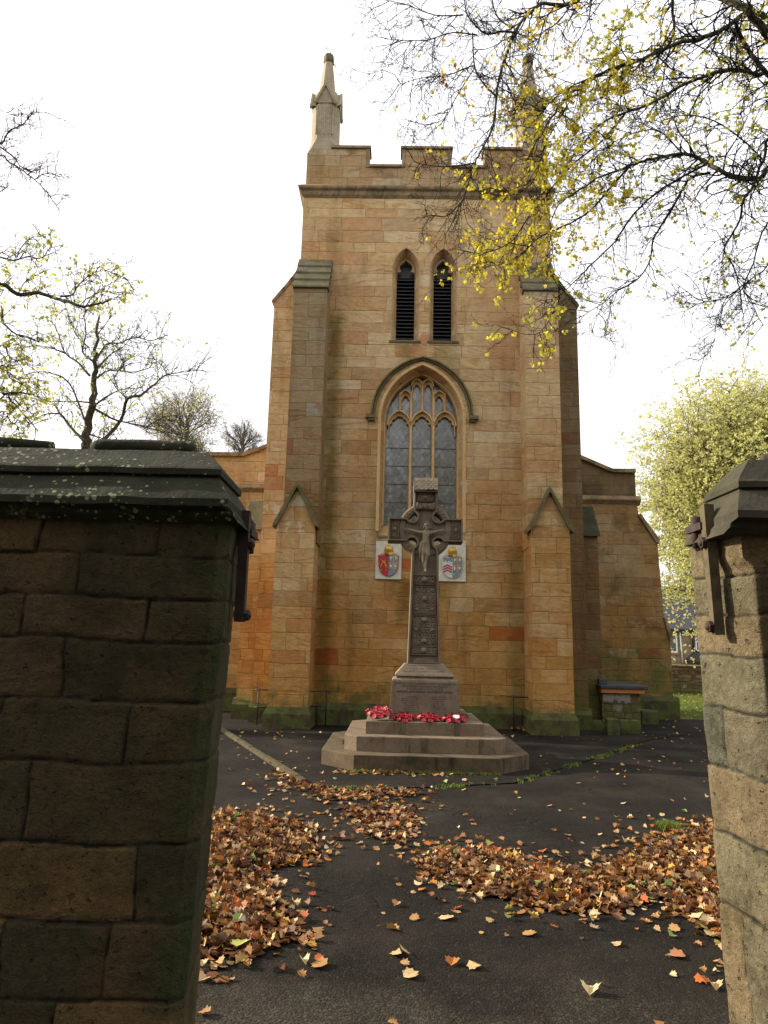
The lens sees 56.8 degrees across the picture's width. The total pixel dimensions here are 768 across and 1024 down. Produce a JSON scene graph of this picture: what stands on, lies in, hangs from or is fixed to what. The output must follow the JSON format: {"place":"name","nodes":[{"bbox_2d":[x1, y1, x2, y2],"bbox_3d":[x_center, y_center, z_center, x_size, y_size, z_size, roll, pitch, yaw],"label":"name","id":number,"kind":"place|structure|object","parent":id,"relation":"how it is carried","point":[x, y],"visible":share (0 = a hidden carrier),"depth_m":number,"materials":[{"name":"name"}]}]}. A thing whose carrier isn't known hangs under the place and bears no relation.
{"place":"outdoors","nodes":[
{"label":"outdoors","id":0,"kind":"place"},
{"bbox_2d":[0,0,767,586],"label":"sky","id":1,"kind":"structure","parent":0,"point":[187,153],"materials":[{"name":"white"}]},
{"bbox_2d":[221,711,689,787],"bbox_3d":[0.414,3.868,12.152,11.000,0.001,8.700,1,-10,0],"label":"memorial court","id":2,"kind":"object","parent":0,"point":[556,752],"visible":0.5,"depth_m":10.89,"materials":[{"name":"grey asphalt"}]},
{"bbox_2d":[254,688,267,724],"bbox_3d":[-2.379,3.744,13.637,0.267,0.686,0.021,1,-10,0],"label":"railing","id":3,"kind":"object","parent":2,"relation":"on","point":[258,689],"visible":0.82,"depth_m":13.63,"materials":[{"name":"black metal"}]},
{"bbox_2d":[310,690,329,726],"bbox_3d":[-1.235,3.730,13.441,0.387,0.693,0.021,1,-10,0],"label":"railing","id":4,"kind":"object","parent":2,"relation":"on","point":[326,691],"visible":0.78,"depth_m":13.44,"materials":[{"name":"black metal"}]},
{"bbox_2d":[332,768,461,776],"bbox_3d":[0.160,3.226,8.852,1.643,0.067,0.476,1,-10,0],"label":"leaf drift","id":5,"kind":"object","parent":2,"relation":"on","point":[362,770],"visible":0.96,"depth_m":8.80,"materials":[{"name":"brown plant"}]},
{"bbox_2d":[321,478,528,773],"bbox_3d":[0.596,1.511,10.604,2.740,4.106,2.700,1,-10,1],"label":"war memorial","id":6,"kind":"object","parent":2,"relation":"on","point":[424,680],"visible":0.98,"depth_m":9.95,"materials":[{"name":"stone"}]},
{"bbox_2d":[365,705,392,718],"bbox_3d":[-0.072,2.755,9.792,0.381,0.084,0.398,-5,10,-1],"label":"poppy wreath","id":7,"kind":"object","parent":6,"relation":"on","point":[376,713],"visible":1,"depth_m":9.75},
{"bbox_2d":[391,712,415,721],"bbox_3d":[0.269,2.825,9.756,0.356,0.074,0.361,1,2,0],"label":"poppy wreath","id":8,"kind":"object","parent":6,"relation":"on","point":[403,717],"visible":1,"depth_m":9.72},
{"bbox_2d":[416,712,441,722],"bbox_3d":[0.619,2.823,9.738,0.367,0.076,0.350,5,3,1],"label":"poppy wreath","id":9,"kind":"object","parent":6,"relation":"on","point":[426,715],"visible":1,"depth_m":9.71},
{"bbox_2d":[441,712,466,722],"bbox_3d":[0.960,2.828,9.740,0.368,0.087,0.376,-2,2,-1],"label":"poppy wreath","id":10,"kind":"object","parent":6,"relation":"on","point":[459,718],"visible":1,"depth_m":9.69,"materials":[{"name":"red plastic"}]},
{"bbox_2d":[507,697,527,730],"bbox_3d":[2.567,3.866,13.585,0.431,0.644,0.021,1,-10,0],"label":"railing","id":11,"kind":"object","parent":2,"relation":"on","point":[513,716],"visible":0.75,"depth_m":13.57,"materials":[{"name":"black metal"}]},
{"bbox_2d":[593,720,602,730],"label":"stone block","id":12,"kind":"structure","parent":2,"relation":"on","point":[597,724],"depth_m":13.88,"materials":[{"name":"green stone"}]},
{"bbox_2d":[604,718,620,734],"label":"stone block","id":13,"kind":"structure","parent":2,"relation":"on","point":[612,726],"depth_m":13.18,"materials":[{"name":"green stone"}]},
{"bbox_2d":[596,678,647,728],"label":"stone shed","id":14,"kind":"structure","parent":2,"relation":"on","point":[619,700],"depth_m":14.29,"materials":[{"name":"stone"}]},
{"bbox_2d":[620,719,630,734],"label":"stone block","id":15,"kind":"structure","parent":2,"relation":"on","point":[625,726],"depth_m":13.35,"materials":[{"name":"green stone"}]},
{"bbox_2d":[630,719,640,733],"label":"stone block","id":16,"kind":"structure","parent":2,"relation":"on","point":[635,727],"depth_m":13.45,"materials":[{"name":"green stone"}]},
{"bbox_2d":[641,709,658,723],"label":"stone block","id":17,"kind":"structure","parent":2,"relation":"on","point":[649,716],"depth_m":15.24,"materials":[{"name":"green stone"}]},
{"bbox_2d":[195,719,729,1023],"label":"asphalt path","id":18,"kind":"structure","parent":0,"point":[517,977],"depth_m":4.11,"materials":[{"name":"grey asphalt"}]},
{"bbox_2d":[0,94,148,439],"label":"edge tree","id":19,"kind":"object","parent":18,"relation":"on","point":[6,367],"visible":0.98,"depth_m":15.77,"materials":[{"name":"green plant"}]},
{"bbox_2d":[0,437,258,1023],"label":"gate wall","id":20,"kind":"structure","parent":18,"relation":"on","point":[124,564],"depth_m":2.38,"materials":[{"name":"stone"}]},
{"bbox_2d":[220,727,306,783],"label":"kerb","id":21,"kind":"structure","parent":18,"relation":"on","point":[265,757],"depth_m":9.72,"materials":[{"name":"stone"}]},
{"bbox_2d":[198,803,344,1013],"bbox_3d":[-1.418,2.481,5.131,2.238,0.110,4.529,1,-10,0],"label":"leaf drift","id":22,"kind":"object","parent":18,"relation":"on","point":[245,836],"visible":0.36,"depth_m":4.58,"materials":[{"name":"brown plant"}]},
{"bbox_2d":[230,938,250,949],"bbox_3d":[-0.716,2.155,3.557,0.106,0.030,0.149,5,-11,-17],"label":"fallen leaf","id":23,"kind":"object","parent":22,"relation":"on","point":[236,942],"visible":1,"depth_m":3.58,"materials":[{"name":"yellow plant"}]},
{"bbox_2d":[310,956,327,966],"bbox_3d":[-0.328,2.259,3.558,0.088,0.024,0.101,1,-10,0],"label":"fallen leaf","id":24,"kind":"object","parent":18,"relation":"on","point":[321,961],"visible":1,"depth_m":3.56,"materials":[{"name":"orange plant"}]},
{"bbox_2d":[247,767,442,806],"bbox_3d":[-0.460,3.066,8.093,2.146,0.077,2.068,1,-10,0],"label":"leaf drift","id":25,"kind":"object","parent":18,"relation":"on","point":[377,792],"visible":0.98,"depth_m":7.64,"materials":[{"name":"brown plant"}]},
{"bbox_2d":[315,797,434,848],"bbox_3d":[-0.054,2.763,6.452,1.166,0.095,1.824,1,-10,0],"label":"leaf drift","id":26,"kind":"object","parent":18,"relation":"on","point":[354,811],"visible":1,"depth_m":6.41,"materials":[{"name":"brown plant"}]},
{"bbox_2d":[377,922,399,929],"bbox_3d":[0.030,2.339,4.029,0.125,0.049,0.088,4,-11,-15],"label":"fallen leaf","id":27,"kind":"object","parent":18,"relation":"on","point":[392,926],"visible":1,"depth_m":4.02,"materials":[{"name":"brown plant"}]},
{"bbox_2d":[389,945,408,954],"bbox_3d":[0.083,2.287,3.708,0.105,0.040,0.100,8,-13,-34],"label":"fallen leaf","id":28,"kind":"object","parent":18,"relation":"on","point":[397,951],"visible":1,"depth_m":3.71,"materials":[{"name":"beige plant"}]},
{"bbox_2d":[402,967,418,977],"bbox_3d":[0.130,2.253,3.467,0.083,0.022,0.091,1,-10,0],"label":"fallen leaf","id":29,"kind":"object","parent":18,"relation":"on","point":[408,972],"visible":1,"depth_m":3.48,"materials":[{"name":"beige plant"}]},
{"bbox_2d":[435,913,453,918],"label":"fallen leaf","id":30,"kind":"object","parent":18,"relation":"on","point":[445,916],"visible":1,"depth_m":4.21,"materials":[{"name":"beige plant"}]},
{"bbox_2d":[208,53,680,735],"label":"church tower","id":31,"kind":"structure","parent":18,"relation":"on","point":[382,393],"depth_m":14.92,"materials":[{"name":"stone"}]},
{"bbox_2d":[375,541,401,578],"bbox_3d":[0.092,0.976,14.416,0.525,0.770,0.086,1,-10,1],"label":"heraldic plaque","id":32,"kind":"object","parent":31,"relation":"attached to","point":[388,561],"visible":1,"depth_m":14.40,"materials":[{"name":"multicoloured metal"}]},
{"bbox_2d":[389,247,420,342],"bbox_3d":[0.477,-4.721,15.731,0.680,2.255,0.470,1,-10,1],"label":"belfry window","id":33,"kind":"structure","parent":31,"relation":"in","point":[405,270],"depth_m":15.85,"materials":[{"name":"wood"}]},
{"bbox_2d":[366,356,478,538],"bbox_3d":[0.790,-1.347,15.062,2.370,3.953,0.570,1,-10,1],"label":"west window","id":34,"kind":"structure","parent":31,"relation":"in","point":[420,425],"depth_m":15.26,"materials":[{"name":"glass"}]},
{"bbox_2d":[427,248,458,343],"bbox_3d":[1.294,-4.705,15.716,0.680,2.255,0.470,1,-10,1],"label":"belfry window","id":35,"kind":"structure","parent":31,"relation":"in","point":[441,303],"depth_m":15.83,"materials":[{"name":"wood"}]},
{"bbox_2d":[439,543,465,581],"bbox_3d":[1.386,1.015,14.391,0.545,0.780,0.086,1,-10,1],"label":"heraldic plaque","id":36,"kind":"object","parent":31,"relation":"attached to","point":[452,563],"visible":1,"depth_m":14.37,"materials":[{"name":"multicoloured metal"}]},
{"bbox_2d":[445,955,459,964],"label":"fallen leaf","id":37,"kind":"object","parent":18,"relation":"on","point":[451,960],"visible":1,"depth_m":3.62,"materials":[{"name":"orange plant"}]},
{"bbox_2d":[221,693,708,1023],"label":"scattered leaves","id":38,"kind":"object","parent":18,"relation":"on","point":[393,1020],"visible":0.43,"depth_m":7.00,"materials":[{"name":"brown plant"}]},
{"bbox_2d":[466,960,481,968],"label":"fallen leaf","id":39,"kind":"object","parent":18,"relation":"on","point":[471,965],"visible":1,"depth_m":3.57,"materials":[{"name":"beige plant"}]},
{"bbox_2d":[523,930,535,934],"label":"fallen leaf","id":40,"kind":"object","parent":18,"relation":"on","point":[528,932],"visible":1,"depth_m":4.00,"materials":[{"name":"orange plant"}]},
{"bbox_2d":[322,0,767,389],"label":"overhanging tree","id":41,"kind":"object","parent":18,"relation":"on","point":[751,13],"visible":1,"depth_m":9.14,"materials":[{"name":"yellow plant"}]},
{"bbox_2d":[389,812,722,983],"bbox_3d":[1.882,2.566,5.172,3.689,0.104,3.606,1,-10,0],"label":"leaf drift","id":42,"kind":"object","parent":18,"relation":"on","point":[680,861],"visible":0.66,"depth_m":4.88,"materials":[{"name":"brown plant"}]},
{"bbox_2d":[687,912,715,920],"bbox_3d":[1.817,2.308,4.058,0.144,0.023,0.134,1,-10,0],"label":"fallen leaf","id":43,"kind":"object","parent":42,"relation":"on","point":[705,917],"visible":1,"depth_m":4.06,"materials":[{"name":"beige plant"}]},
{"bbox_2d":[580,979,599,1001],"bbox_3d":[0.960,2.233,3.332,0.090,0.054,0.122,-8,-14,41],"label":"fallen leaf","id":44,"kind":"object","parent":18,"relation":"on","point":[589,989],"visible":1,"depth_m":3.34,"materials":[{"name":"beige plant"}]},
{"bbox_2d":[668,948,684,956],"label":"fallen leaf","id":45,"kind":"object","parent":18,"relation":"on","point":[676,952],"visible":1,"depth_m":3.77,"materials":[{"name":"plant"}]},
{"bbox_2d":[708,979,722,989],"bbox_3d":[1.593,2.262,3.413,0.070,0.049,0.067,-7,-13,36],"label":"fallen leaf","id":46,"kind":"object","parent":18,"relation":"on","point":[717,985],"visible":1,"depth_m":3.41,"materials":[{"name":"beige plant"}]},
{"bbox_2d":[684,453,767,1023],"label":"gate pier","id":47,"kind":"structure","parent":18,"relation":"on","point":[726,535],"depth_m":2.50,"materials":[{"name":"stone"}]},
{"bbox_2d":[675,694,703,719],"bbox_3d":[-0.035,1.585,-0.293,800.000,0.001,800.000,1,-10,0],"label":"ground","id":48,"kind":"structure","parent":0,"point":[685,717],"depth_m":19.20,"materials":[{"name":"green plant"}]},
{"bbox_2d":[3,252,229,448],"bbox_3d":[-9.672,-1.745,24.618,8.352,15.050,4.619,1,-10,0],"label":"churchyard tree","id":49,"kind":"object","parent":48,"relation":"on","point":[85,437],"visible":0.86,"depth_m":25.02,"materials":[{"name":"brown plant"}]},
{"bbox_2d":[128,371,240,451],"bbox_3d":[-11.245,0.234,38.355,5.791,16.118,5.657,-6,-13,35],"label":"round tree","id":50,"kind":"object","parent":48,"relation":"on","point":[193,406],"visible":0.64,"depth_m":39.09,"materials":[{"name":"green plant"}]},
{"bbox_2d":[218,414,266,451],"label":"bare tree","id":51,"kind":"object","parent":48,"relation":"on","point":[242,436],"visible":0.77,"depth_m":43.36,"materials":[{"name":"grey plant"}]},
{"bbox_2d":[335,692,703,830],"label":"grass tufts","id":52,"kind":"object","parent":48,"relation":"on","point":[675,825],"visible":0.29,"depth_m":8.88,"materials":[{"name":"green plant"}]},
{"bbox_2d":[662,587,700,664],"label":"stone house","id":53,"kind":"structure","parent":48,"relation":"on","point":[677,645],"depth_m":57.16,"materials":[{"name":"stone"}]},
{"bbox_2d":[670,634,678,654],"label":"window","id":54,"kind":"structure","parent":53,"relation":"in","point":[673,645],"depth_m":57.04,"materials":[{"name":"white paint"}]},
{"bbox_2d":[695,637,698,651],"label":"window","id":55,"kind":"structure","parent":53,"relation":"in","point":[696,642],"depth_m":57.07,"materials":[{"name":"white paint"}]},
{"bbox_2d":[672,665,702,693],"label":"boundary wall","id":56,"kind":"structure","parent":48,"relation":"on","point":[686,679],"depth_m":26.35,"materials":[{"name":"stone"}]},
{"bbox_2d":[614,332,767,668],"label":"yellow tree","id":57,"kind":"object","parent":48,"relation":"on","point":[713,453],"visible":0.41,"depth_m":25.64,"materials":[{"name":"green plant"}]}
]}

